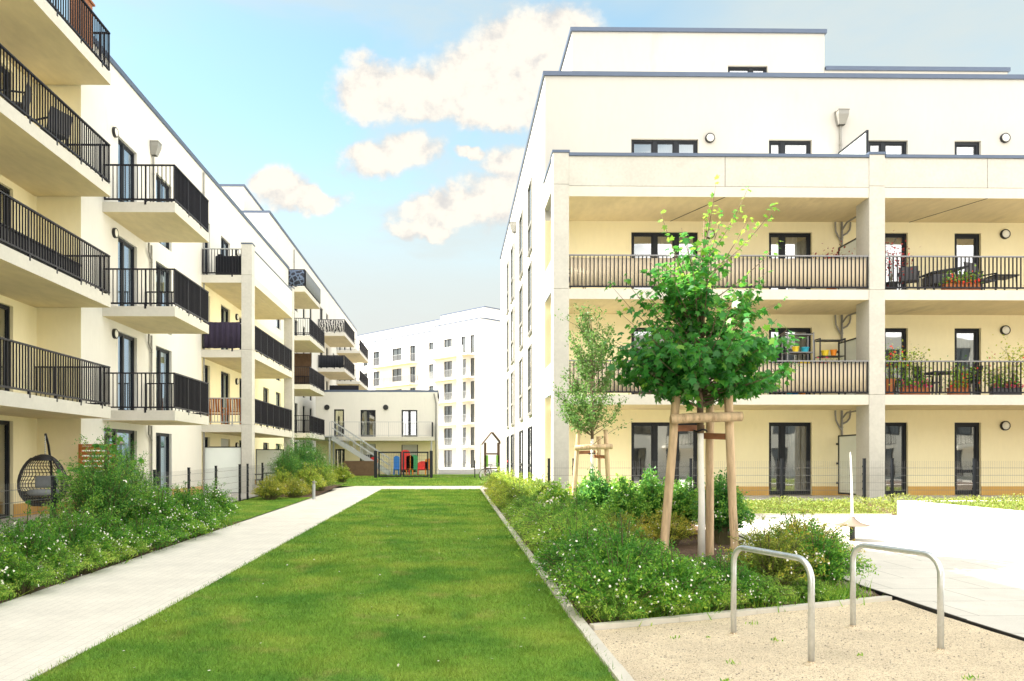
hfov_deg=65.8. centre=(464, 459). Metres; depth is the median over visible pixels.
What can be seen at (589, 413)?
young tree
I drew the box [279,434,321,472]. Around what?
feathery shrub
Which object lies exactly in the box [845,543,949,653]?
bike stand
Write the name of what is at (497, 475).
hedge shrub
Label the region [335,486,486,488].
path
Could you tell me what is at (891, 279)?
potted plant
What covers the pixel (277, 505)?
lawn
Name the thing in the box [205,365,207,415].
window
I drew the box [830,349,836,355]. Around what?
plant pot
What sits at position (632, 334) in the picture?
window
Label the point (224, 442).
window
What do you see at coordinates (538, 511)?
soft shrub
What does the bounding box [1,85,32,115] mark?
garden chair
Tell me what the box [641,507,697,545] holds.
bushy shrub
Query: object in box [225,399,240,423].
garden chair
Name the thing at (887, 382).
potted plant
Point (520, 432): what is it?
window
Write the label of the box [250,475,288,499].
bushy shrub
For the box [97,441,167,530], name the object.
feathery shrub
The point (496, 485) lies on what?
hedge shrub
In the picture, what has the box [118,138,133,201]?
window
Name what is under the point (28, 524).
feathery shrub
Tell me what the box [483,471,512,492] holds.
hedge shrub
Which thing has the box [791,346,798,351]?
plant pot
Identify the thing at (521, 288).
window
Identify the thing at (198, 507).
flowering shrub
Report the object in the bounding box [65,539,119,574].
soft shrub
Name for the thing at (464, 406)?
window
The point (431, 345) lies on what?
window
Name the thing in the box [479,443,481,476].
marker post
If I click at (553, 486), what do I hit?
broadleaf shrub
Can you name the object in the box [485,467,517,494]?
hedge shrub
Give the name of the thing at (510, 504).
soft shrub
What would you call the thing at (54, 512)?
flowering shrub
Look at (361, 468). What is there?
timber fence
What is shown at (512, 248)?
window
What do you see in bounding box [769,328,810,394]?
window
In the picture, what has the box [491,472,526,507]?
hedge shrub
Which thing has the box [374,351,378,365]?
window
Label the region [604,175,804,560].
maple tree
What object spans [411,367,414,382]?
window
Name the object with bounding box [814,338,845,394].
shelf rack
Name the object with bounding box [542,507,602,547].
feathery shrub
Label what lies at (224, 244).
window
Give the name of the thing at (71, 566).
soft shrub
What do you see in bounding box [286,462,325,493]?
hedge shrub
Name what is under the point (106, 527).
flowering shrub
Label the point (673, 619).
kerb
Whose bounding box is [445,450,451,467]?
window
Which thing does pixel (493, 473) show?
hedge shrub
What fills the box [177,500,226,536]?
flowering shrub
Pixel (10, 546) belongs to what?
feathery shrub
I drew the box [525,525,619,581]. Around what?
flowering shrub
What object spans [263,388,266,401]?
window
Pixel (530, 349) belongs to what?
window
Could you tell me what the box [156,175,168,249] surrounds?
window
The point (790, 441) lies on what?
window
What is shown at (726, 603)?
soft shrub
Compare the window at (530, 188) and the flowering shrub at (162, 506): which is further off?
the window at (530, 188)
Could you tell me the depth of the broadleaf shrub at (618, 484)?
17.17 m
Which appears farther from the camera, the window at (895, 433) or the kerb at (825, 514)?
the window at (895, 433)
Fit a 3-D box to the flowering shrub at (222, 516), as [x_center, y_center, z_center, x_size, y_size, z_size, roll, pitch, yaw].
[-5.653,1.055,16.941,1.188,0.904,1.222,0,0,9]
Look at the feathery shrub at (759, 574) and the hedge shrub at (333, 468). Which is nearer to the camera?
the feathery shrub at (759, 574)
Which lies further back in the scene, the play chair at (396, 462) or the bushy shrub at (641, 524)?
the play chair at (396, 462)
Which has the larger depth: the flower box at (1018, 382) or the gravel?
the flower box at (1018, 382)
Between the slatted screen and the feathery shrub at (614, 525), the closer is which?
the feathery shrub at (614, 525)
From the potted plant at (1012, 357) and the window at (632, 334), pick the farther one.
the window at (632, 334)
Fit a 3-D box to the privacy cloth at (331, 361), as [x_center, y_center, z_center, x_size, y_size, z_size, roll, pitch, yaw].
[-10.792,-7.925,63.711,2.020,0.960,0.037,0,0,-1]
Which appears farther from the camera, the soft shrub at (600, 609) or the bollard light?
the bollard light
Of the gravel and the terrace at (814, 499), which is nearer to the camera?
the gravel
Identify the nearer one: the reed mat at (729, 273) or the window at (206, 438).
the reed mat at (729, 273)
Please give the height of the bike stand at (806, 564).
0.920 m
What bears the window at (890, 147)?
in the apartment block at (634, 132)
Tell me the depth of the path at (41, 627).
9.75 m
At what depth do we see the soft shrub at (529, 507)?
15.68 m
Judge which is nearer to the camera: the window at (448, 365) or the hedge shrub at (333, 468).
the hedge shrub at (333, 468)
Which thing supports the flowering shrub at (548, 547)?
on the planting bed at (689, 546)
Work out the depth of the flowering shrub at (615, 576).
7.93 m
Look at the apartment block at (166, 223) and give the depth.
24.81 m
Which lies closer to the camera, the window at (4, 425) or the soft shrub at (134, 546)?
the soft shrub at (134, 546)
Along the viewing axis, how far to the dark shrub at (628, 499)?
14.90 m
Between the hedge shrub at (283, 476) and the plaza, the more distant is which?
the hedge shrub at (283, 476)
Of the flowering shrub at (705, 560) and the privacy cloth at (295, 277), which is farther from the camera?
the privacy cloth at (295, 277)
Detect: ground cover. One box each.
[743,495,887,513]
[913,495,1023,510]
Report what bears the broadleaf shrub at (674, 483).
on the planting bed at (689, 546)
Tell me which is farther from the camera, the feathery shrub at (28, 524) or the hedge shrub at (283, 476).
the hedge shrub at (283, 476)
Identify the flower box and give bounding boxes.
[899,372,931,394]
[938,265,983,289]
[946,372,969,394]
[989,370,1023,394]
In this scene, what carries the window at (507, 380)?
in the apartment block at (634, 132)
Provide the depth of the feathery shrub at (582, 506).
13.44 m
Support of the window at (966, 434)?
in the apartment block at (634, 132)
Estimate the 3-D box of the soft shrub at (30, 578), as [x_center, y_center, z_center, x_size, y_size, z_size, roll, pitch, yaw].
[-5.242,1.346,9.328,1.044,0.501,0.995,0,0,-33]
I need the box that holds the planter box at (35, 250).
[0,222,78,280]
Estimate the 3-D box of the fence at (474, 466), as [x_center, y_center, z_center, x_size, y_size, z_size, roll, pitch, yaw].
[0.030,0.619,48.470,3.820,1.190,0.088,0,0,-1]
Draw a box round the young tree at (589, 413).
[548,301,631,477]
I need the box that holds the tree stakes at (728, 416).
[660,386,742,555]
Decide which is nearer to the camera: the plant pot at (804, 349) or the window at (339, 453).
the plant pot at (804, 349)
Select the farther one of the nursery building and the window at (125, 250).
the nursery building
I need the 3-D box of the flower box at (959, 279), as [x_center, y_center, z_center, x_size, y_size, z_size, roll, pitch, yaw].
[13.813,-5.053,21.995,1.124,0.736,0.498,0,0,-1]
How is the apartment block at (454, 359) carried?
on the ground at (456, 470)
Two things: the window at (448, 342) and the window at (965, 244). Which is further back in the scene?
the window at (448, 342)
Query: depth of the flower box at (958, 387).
21.95 m
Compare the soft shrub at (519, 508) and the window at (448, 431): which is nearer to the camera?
the soft shrub at (519, 508)
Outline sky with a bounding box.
[50,0,1023,334]
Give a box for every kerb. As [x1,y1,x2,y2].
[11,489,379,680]
[480,488,634,680]
[589,595,891,629]
[748,514,891,514]
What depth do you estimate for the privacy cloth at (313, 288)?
49.69 m
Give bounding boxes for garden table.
[923,371,974,394]
[983,274,1019,289]
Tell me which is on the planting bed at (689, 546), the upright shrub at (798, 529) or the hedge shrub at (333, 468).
the upright shrub at (798, 529)
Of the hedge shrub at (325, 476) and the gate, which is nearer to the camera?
the hedge shrub at (325, 476)
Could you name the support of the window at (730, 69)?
in the apartment block at (634, 132)
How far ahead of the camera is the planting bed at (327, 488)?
32.19 m
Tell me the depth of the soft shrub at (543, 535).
11.94 m
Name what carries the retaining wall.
on the plaza
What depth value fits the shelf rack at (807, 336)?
22.74 m
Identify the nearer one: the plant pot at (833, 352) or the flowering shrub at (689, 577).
the flowering shrub at (689, 577)
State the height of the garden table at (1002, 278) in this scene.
0.601 m
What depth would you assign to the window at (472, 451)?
99.34 m
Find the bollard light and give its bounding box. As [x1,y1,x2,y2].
[312,481,315,498]
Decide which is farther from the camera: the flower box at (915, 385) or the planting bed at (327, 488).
the planting bed at (327, 488)
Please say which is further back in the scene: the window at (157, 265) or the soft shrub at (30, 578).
the window at (157, 265)
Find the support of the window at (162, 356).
in the apartment block at (166, 223)
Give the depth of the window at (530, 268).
28.18 m
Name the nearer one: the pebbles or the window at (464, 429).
the pebbles
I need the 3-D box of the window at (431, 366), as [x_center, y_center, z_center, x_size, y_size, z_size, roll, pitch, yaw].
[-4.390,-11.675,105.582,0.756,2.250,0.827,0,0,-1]
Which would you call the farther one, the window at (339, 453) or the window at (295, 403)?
the window at (339, 453)
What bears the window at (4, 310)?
in the apartment block at (42, 43)
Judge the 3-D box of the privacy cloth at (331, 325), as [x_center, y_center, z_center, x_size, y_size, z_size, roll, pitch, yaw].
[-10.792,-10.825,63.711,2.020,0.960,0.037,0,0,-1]
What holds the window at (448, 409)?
in the apartment block at (454, 359)
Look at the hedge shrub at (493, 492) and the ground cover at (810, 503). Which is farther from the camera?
the hedge shrub at (493, 492)
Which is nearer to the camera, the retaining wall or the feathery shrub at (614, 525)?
the feathery shrub at (614, 525)
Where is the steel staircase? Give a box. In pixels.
[325,421,390,474]
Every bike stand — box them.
[726,545,820,666]
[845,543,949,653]
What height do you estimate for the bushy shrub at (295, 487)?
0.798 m
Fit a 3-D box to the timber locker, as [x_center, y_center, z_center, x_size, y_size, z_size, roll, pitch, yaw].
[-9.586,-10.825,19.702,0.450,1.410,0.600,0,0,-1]
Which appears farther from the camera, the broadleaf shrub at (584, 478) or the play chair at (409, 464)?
the play chair at (409, 464)
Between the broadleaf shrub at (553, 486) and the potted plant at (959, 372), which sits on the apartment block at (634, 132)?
the potted plant at (959, 372)
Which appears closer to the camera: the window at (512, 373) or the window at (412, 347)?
the window at (512, 373)
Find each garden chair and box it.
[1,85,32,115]
[31,106,71,151]
[209,399,225,423]
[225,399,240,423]
[898,266,919,289]
[912,367,939,394]
[954,365,982,394]
[963,262,995,289]
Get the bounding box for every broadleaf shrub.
[535,482,574,507]
[537,477,571,500]
[568,476,604,493]
[608,475,637,491]
[610,473,632,487]
[660,478,679,491]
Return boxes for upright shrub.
[715,515,834,595]
[752,510,840,542]
[770,508,866,582]
[770,517,879,586]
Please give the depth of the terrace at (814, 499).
23.23 m
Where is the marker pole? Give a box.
[834,452,869,540]
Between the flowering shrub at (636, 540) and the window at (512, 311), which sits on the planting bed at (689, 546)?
the flowering shrub at (636, 540)
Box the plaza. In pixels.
[695,515,1023,636]
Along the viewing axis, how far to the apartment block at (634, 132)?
23.98 m
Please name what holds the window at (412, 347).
in the apartment block at (454, 359)
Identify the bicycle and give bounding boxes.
[479,463,500,479]
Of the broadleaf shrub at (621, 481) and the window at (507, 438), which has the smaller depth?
the broadleaf shrub at (621, 481)
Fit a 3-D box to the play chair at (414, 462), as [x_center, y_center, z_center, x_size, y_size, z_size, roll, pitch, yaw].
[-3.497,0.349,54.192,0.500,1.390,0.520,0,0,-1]
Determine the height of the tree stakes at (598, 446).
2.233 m
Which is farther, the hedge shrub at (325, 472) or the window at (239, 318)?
the window at (239, 318)
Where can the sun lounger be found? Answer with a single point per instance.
(923, 282)
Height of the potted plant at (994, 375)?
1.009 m
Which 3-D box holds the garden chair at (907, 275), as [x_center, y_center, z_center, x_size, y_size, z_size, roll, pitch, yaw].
[12.785,-5.164,22.743,0.540,0.926,0.590,0,0,28]
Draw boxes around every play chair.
[393,456,399,474]
[401,450,409,474]
[406,456,412,474]
[410,455,416,474]
[418,461,426,474]
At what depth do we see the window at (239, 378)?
36.58 m
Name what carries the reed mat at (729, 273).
attached to the apartment block at (634, 132)
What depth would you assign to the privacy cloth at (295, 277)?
46.98 m
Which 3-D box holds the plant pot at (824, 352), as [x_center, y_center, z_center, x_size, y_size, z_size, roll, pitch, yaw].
[10.359,-3.067,22.715,0.233,0.160,0.227,0,0,-1]
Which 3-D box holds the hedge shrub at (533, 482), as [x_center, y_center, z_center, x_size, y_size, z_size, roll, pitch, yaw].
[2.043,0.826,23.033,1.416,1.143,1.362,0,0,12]
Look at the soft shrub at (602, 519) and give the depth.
13.80 m
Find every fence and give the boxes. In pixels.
[0,462,278,531]
[344,461,373,475]
[434,460,495,477]
[547,458,1023,502]
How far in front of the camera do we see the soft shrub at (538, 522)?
12.93 m
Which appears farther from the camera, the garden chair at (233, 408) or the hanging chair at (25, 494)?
the garden chair at (233, 408)
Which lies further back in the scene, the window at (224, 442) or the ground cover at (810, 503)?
the window at (224, 442)
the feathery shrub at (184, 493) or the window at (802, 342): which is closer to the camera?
the feathery shrub at (184, 493)
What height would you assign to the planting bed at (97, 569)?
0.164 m
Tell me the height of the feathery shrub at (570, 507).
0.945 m
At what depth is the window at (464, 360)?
100.42 m
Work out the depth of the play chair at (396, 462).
54.35 m
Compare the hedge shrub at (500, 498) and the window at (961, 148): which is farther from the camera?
the window at (961, 148)
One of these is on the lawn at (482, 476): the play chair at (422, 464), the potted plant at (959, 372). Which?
the play chair at (422, 464)
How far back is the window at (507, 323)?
39.99 m
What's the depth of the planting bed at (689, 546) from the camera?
13.08 m
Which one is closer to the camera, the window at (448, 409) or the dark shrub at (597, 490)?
the dark shrub at (597, 490)
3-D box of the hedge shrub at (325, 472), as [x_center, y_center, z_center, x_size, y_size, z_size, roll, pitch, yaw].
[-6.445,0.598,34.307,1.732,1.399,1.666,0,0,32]
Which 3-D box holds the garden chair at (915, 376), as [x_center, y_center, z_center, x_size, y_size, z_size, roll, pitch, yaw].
[13.448,-2.264,23.022,0.590,0.926,0.540,0,0,9]
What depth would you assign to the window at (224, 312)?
34.17 m
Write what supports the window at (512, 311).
in the apartment block at (634, 132)
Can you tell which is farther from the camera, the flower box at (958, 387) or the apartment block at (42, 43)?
the flower box at (958, 387)
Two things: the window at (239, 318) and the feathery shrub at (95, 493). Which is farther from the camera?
the window at (239, 318)
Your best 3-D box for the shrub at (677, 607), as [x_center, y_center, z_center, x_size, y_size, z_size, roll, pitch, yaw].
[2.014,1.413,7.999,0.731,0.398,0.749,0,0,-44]
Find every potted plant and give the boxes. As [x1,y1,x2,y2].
[813,241,853,289]
[885,238,920,289]
[885,343,912,394]
[888,339,940,390]
[942,355,982,387]
[975,362,1018,388]
[986,334,1023,384]
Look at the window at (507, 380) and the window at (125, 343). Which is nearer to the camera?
the window at (125, 343)
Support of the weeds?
on the gravel
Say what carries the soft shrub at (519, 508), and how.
on the planting bed at (689, 546)
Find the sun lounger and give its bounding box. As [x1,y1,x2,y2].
[920,265,967,289]
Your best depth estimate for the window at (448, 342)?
102.60 m
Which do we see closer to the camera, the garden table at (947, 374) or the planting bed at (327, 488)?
the garden table at (947, 374)
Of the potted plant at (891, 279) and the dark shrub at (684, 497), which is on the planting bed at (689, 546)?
the dark shrub at (684, 497)
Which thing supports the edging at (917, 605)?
on the ground at (456, 470)
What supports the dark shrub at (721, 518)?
on the planting bed at (689, 546)
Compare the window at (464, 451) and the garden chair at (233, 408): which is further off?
the window at (464, 451)
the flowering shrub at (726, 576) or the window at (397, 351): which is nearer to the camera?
the flowering shrub at (726, 576)
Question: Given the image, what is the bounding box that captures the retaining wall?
[897,500,1023,540]
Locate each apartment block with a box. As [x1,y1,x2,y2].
[0,0,110,518]
[37,23,294,513]
[220,184,367,453]
[357,306,500,468]
[500,27,1023,498]
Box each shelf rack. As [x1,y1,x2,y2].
[782,332,813,394]
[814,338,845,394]
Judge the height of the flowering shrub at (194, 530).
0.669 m
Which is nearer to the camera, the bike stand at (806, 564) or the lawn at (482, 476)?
the bike stand at (806, 564)
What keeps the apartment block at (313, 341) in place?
on the ground at (456, 470)
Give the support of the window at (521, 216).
in the apartment block at (634, 132)
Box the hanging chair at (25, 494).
[17,433,67,523]
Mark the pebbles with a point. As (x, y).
(847, 587)
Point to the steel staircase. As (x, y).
(335, 439)
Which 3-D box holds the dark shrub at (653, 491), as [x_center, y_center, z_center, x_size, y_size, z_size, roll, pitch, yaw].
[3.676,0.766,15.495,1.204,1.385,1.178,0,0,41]
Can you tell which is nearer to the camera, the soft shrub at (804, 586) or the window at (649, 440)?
the soft shrub at (804, 586)
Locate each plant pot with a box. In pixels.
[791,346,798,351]
[800,347,808,351]
[821,350,828,355]
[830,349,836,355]
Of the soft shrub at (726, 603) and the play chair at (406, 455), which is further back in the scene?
the play chair at (406, 455)
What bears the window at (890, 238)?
in the apartment block at (634, 132)
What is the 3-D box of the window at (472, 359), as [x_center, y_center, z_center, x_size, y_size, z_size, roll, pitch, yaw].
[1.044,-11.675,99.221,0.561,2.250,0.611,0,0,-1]
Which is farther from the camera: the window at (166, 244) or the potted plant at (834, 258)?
the window at (166, 244)
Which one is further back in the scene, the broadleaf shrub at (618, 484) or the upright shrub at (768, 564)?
the broadleaf shrub at (618, 484)
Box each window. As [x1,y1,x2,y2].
[0,66,8,99]
[0,184,9,225]
[0,303,9,390]
[0,420,9,518]
[104,428,133,478]
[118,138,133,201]
[118,237,133,305]
[118,332,133,409]
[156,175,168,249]
[156,262,168,305]
[156,347,168,409]
[156,433,168,494]
[205,243,207,274]
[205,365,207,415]
[205,437,207,446]
[221,238,227,255]
[221,306,227,349]
[221,371,227,423]
[221,439,227,446]
[239,318,241,349]
[239,378,240,423]
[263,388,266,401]
[276,392,278,428]
[295,403,296,432]
[334,409,343,436]
[335,449,344,470]
[360,444,375,460]
[361,410,375,436]
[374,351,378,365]
[374,371,378,385]
[393,348,401,360]
[393,368,401,381]
[402,410,416,436]
[402,445,417,471]
[411,345,414,360]
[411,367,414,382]
[429,342,433,349]
[429,364,433,379]
[445,339,451,347]
[445,361,451,377]
[445,383,451,400]
[445,406,451,422]
[445,428,451,444]
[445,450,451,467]
[462,336,465,352]
[463,359,465,375]
[463,382,465,398]
[463,405,465,421]
[463,428,465,444]
[463,450,465,467]
[471,335,473,352]
[471,358,473,375]
[471,381,473,398]
[471,404,473,421]
[471,427,473,444]
[471,450,473,467]
[505,260,508,314]
[505,318,508,371]
[505,377,508,428]
[506,436,508,471]
[509,243,513,303]
[509,307,513,364]
[510,370,513,425]
[510,434,513,476]
[518,209,522,280]
[518,283,522,350]
[518,356,522,420]
[519,430,522,477]
[526,177,532,257]
[526,260,532,336]
[526,343,532,415]
[528,426,532,479]
[631,140,696,152]
[631,232,696,288]
[631,328,692,393]
[631,422,696,491]
[728,67,766,71]
[769,141,810,153]
[769,233,810,288]
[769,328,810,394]
[769,422,810,494]
[869,141,905,153]
[885,234,905,289]
[885,328,905,394]
[885,423,905,493]
[955,142,978,154]
[955,234,978,273]
[955,329,978,394]
[955,423,978,493]
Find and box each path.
[0,489,378,680]
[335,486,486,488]
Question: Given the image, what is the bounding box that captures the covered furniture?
[215,254,240,274]
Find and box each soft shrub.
[0,553,66,595]
[0,579,20,598]
[26,542,92,583]
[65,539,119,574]
[96,535,138,564]
[120,535,152,558]
[501,496,523,513]
[502,490,543,513]
[502,501,558,528]
[503,496,548,518]
[504,500,586,541]
[507,499,566,533]
[510,508,615,551]
[514,504,594,544]
[570,584,650,622]
[584,503,623,526]
[590,511,612,525]
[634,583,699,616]
[687,577,753,611]
[741,570,799,606]
[787,576,840,602]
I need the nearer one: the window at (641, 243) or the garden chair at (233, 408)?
the window at (641, 243)
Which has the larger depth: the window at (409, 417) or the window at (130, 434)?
the window at (409, 417)
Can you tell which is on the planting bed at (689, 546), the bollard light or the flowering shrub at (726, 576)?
the flowering shrub at (726, 576)
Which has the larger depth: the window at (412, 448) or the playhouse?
the window at (412, 448)
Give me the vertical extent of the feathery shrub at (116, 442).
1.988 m
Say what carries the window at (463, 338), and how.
in the apartment block at (454, 359)
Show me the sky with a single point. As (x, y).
(386, 139)
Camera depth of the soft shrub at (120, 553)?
11.69 m
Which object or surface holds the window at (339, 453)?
in the nursery building
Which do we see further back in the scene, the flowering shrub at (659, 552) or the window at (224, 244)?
the window at (224, 244)
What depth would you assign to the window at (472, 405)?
99.34 m
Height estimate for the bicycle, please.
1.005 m
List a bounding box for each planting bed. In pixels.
[0,521,241,602]
[260,484,341,496]
[503,513,878,624]
[848,503,896,515]
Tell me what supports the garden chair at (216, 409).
on the apartment block at (166, 223)
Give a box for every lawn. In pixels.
[30,489,613,680]
[224,497,311,520]
[330,473,490,485]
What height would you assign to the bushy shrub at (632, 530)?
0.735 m
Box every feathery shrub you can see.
[0,500,71,547]
[0,527,26,560]
[38,496,107,533]
[39,422,158,536]
[56,435,143,492]
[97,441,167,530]
[170,481,203,505]
[263,440,307,478]
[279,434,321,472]
[297,432,335,472]
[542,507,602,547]
[549,488,608,530]
[552,492,597,517]
[555,491,575,509]
[568,508,675,583]
[588,521,647,552]
[717,549,765,578]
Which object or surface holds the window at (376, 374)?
in the apartment block at (454, 359)
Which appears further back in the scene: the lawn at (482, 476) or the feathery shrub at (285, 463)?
the lawn at (482, 476)
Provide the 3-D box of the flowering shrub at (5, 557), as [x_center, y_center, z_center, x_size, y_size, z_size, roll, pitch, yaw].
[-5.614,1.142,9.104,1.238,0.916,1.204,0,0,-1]
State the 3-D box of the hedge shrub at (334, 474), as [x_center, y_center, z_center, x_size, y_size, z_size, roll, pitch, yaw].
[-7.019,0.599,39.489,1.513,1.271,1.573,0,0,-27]
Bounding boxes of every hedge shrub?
[271,467,290,485]
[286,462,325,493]
[296,462,329,490]
[310,462,336,490]
[314,459,334,488]
[323,463,340,481]
[329,459,338,480]
[332,464,354,482]
[480,466,511,487]
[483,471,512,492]
[484,466,511,490]
[484,467,514,503]
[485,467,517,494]
[487,471,527,502]
[488,472,509,498]
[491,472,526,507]
[495,477,535,510]
[519,472,532,483]
[524,470,543,494]
[527,472,556,499]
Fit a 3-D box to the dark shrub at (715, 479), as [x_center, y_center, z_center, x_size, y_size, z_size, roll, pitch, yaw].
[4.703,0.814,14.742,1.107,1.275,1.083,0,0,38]
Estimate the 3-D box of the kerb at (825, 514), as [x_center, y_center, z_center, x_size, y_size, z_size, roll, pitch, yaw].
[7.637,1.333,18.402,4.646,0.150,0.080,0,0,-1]
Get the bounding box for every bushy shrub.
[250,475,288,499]
[253,476,289,497]
[283,476,311,497]
[286,477,311,495]
[602,510,650,542]
[610,510,659,540]
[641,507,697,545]
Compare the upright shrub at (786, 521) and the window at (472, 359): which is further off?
the window at (472, 359)
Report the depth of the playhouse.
51.58 m
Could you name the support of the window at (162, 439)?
in the apartment block at (166, 223)
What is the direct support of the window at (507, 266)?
in the apartment block at (634, 132)
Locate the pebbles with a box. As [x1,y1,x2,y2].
[786,581,872,595]
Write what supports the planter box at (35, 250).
on the apartment block at (42, 43)
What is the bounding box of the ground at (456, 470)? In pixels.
[0,466,882,611]
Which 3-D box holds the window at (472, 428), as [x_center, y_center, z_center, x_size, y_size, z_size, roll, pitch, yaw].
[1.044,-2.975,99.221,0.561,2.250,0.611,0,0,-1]
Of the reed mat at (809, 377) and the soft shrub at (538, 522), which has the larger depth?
the reed mat at (809, 377)
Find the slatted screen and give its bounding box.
[78,444,114,512]
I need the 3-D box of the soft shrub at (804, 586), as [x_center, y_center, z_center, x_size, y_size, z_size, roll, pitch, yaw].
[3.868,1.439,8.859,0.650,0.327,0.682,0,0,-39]
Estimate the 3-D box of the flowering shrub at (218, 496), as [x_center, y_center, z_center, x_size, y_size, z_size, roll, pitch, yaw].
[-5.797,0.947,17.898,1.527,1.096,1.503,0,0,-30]
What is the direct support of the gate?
on the lawn at (482, 476)
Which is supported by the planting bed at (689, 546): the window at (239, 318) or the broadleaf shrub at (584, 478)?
the broadleaf shrub at (584, 478)
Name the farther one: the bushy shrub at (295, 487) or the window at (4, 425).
the bushy shrub at (295, 487)
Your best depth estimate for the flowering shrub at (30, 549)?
10.12 m
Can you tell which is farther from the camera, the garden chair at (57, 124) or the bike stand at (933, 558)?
the garden chair at (57, 124)
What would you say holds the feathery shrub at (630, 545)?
on the planting bed at (689, 546)
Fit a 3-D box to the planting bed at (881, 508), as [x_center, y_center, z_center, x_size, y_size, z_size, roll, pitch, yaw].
[16.830,1.223,19.867,13.720,0.140,3.000,0,0,-1]
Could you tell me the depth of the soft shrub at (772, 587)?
8.44 m
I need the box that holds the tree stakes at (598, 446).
[572,430,612,497]
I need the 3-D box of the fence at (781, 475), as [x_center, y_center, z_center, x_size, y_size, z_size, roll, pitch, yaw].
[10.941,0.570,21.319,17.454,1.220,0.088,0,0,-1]
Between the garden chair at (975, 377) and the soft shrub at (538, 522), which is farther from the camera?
the garden chair at (975, 377)
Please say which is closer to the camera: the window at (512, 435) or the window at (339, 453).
the window at (512, 435)
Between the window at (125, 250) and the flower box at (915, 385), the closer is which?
the flower box at (915, 385)
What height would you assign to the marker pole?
1.650 m
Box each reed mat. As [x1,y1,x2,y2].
[570,257,865,286]
[570,363,865,391]
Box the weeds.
[663,621,978,680]
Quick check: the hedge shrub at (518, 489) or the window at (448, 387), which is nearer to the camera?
the hedge shrub at (518, 489)
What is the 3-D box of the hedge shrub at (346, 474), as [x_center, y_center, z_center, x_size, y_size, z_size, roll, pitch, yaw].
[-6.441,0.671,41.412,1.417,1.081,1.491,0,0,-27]
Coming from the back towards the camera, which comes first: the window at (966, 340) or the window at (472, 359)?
the window at (472, 359)
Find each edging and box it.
[739,535,864,589]
[865,586,1023,640]
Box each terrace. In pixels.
[0,484,258,533]
[738,495,1022,502]
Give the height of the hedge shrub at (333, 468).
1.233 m
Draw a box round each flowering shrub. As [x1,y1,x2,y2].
[0,515,18,543]
[0,517,81,569]
[0,535,38,584]
[39,499,99,531]
[42,510,119,561]
[80,505,139,550]
[115,510,177,552]
[116,482,198,530]
[131,510,189,547]
[147,508,209,541]
[160,482,194,501]
[166,484,221,525]
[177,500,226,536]
[182,488,229,525]
[195,477,243,524]
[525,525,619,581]
[529,519,592,566]
[537,523,657,589]
[548,535,685,619]
[581,516,676,561]
[613,538,730,612]
[636,542,683,564]
[678,548,780,603]
[686,553,723,571]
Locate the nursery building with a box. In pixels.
[312,385,439,473]
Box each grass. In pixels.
[0,494,883,626]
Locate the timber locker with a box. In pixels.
[69,0,94,49]
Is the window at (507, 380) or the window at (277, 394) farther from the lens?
the window at (277, 394)
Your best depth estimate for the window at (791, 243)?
24.29 m
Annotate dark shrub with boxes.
[569,464,615,517]
[602,476,653,524]
[631,464,677,525]
[661,476,697,532]
[687,469,744,535]
[689,467,757,544]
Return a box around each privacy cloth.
[204,322,239,348]
[288,270,303,285]
[306,271,320,303]
[319,320,343,331]
[319,356,343,367]
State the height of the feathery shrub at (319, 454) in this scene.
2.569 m
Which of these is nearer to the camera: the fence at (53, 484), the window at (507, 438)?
the fence at (53, 484)
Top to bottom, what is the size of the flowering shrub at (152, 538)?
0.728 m
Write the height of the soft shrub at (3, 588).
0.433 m
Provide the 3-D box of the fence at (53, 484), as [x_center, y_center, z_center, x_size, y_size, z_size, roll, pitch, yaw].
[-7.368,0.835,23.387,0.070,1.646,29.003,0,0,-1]
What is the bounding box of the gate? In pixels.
[374,451,432,477]
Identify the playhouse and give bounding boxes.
[482,432,500,475]
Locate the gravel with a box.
[593,600,1023,680]
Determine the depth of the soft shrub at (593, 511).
14.70 m

